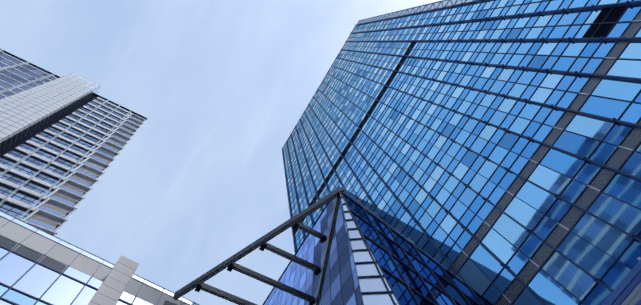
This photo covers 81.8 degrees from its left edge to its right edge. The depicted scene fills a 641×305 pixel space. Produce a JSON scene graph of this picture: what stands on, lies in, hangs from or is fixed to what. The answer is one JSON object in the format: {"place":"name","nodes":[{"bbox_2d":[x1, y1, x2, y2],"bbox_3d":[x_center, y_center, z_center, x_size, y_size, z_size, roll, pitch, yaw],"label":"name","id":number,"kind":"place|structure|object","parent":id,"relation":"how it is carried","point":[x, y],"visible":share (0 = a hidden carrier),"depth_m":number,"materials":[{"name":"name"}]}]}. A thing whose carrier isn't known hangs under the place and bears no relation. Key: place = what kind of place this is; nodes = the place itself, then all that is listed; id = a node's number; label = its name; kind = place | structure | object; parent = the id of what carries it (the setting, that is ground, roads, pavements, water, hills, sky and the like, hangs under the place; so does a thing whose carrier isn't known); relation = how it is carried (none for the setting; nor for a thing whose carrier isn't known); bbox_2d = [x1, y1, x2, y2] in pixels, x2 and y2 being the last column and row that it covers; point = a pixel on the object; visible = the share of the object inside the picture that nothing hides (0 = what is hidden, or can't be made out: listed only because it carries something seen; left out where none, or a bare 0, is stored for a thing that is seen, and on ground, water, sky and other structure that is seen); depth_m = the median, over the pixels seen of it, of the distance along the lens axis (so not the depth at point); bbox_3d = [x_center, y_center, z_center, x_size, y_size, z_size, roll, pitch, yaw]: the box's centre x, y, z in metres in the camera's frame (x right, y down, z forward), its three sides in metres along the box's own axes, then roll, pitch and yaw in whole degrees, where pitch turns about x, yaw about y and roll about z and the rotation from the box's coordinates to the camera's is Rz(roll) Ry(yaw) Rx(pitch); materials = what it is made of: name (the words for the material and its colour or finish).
{"place":"outdoors","nodes":[
{"label":"outdoors","id":0,"kind":"place"},
{"bbox_2d":[0,0,441,304],"label":"sky","id":1,"kind":"structure","parent":0,"point":[221,87],"materials":[{"name":"blue"}]},
{"bbox_2d":[282,0,640,304],"bbox_3d":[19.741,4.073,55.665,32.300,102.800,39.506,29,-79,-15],"label":"tower","id":2,"kind":"structure","parent":0,"point":[490,150],"depth_m":26.60,"materials":[{"name":"blue glass"}]},
{"bbox_2d":[602,257,640,304],"bbox_3d":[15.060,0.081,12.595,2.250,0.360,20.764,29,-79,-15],"label":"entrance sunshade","id":3,"kind":"object","parent":2,"relation":"attached to","point":[627,291],"visible":1,"depth_m":13.41,"materials":[{"name":"blue paint"}]},
{"label":"ground","id":4,"kind":"structure","parent":0,"visible":0},
{"bbox_2d":[0,49,147,235],"bbox_3d":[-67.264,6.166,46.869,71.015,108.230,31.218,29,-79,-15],"label":"tower","id":5,"kind":"structure","parent":4,"relation":"on","point":[63,140],"depth_m":66.72,"materials":[{"name":"grey glass"}]},
{"bbox_2d":[0,210,198,304],"bbox_3d":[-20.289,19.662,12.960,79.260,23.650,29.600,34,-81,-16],"label":"podium building","id":6,"kind":"structure","parent":4,"relation":"on","point":[38,266],"depth_m":19.88,"materials":[{"name":"grey glass"}]},
{"bbox_2d":[262,186,493,304],"bbox_3d":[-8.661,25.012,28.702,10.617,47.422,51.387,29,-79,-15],"label":"glass building","id":7,"kind":"structure","parent":4,"relation":"on","point":[374,259],"depth_m":18.35,"materials":[{"name":"blue glass"}]},
{"bbox_2d":[163,187,344,304],"bbox_3d":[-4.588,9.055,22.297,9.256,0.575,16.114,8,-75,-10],"label":"canopy frame","id":8,"kind":"object","parent":7,"relation":"attached to","point":[198,284],"visible":1,"depth_m":21.50,"materials":[{"name":"grey metal"}]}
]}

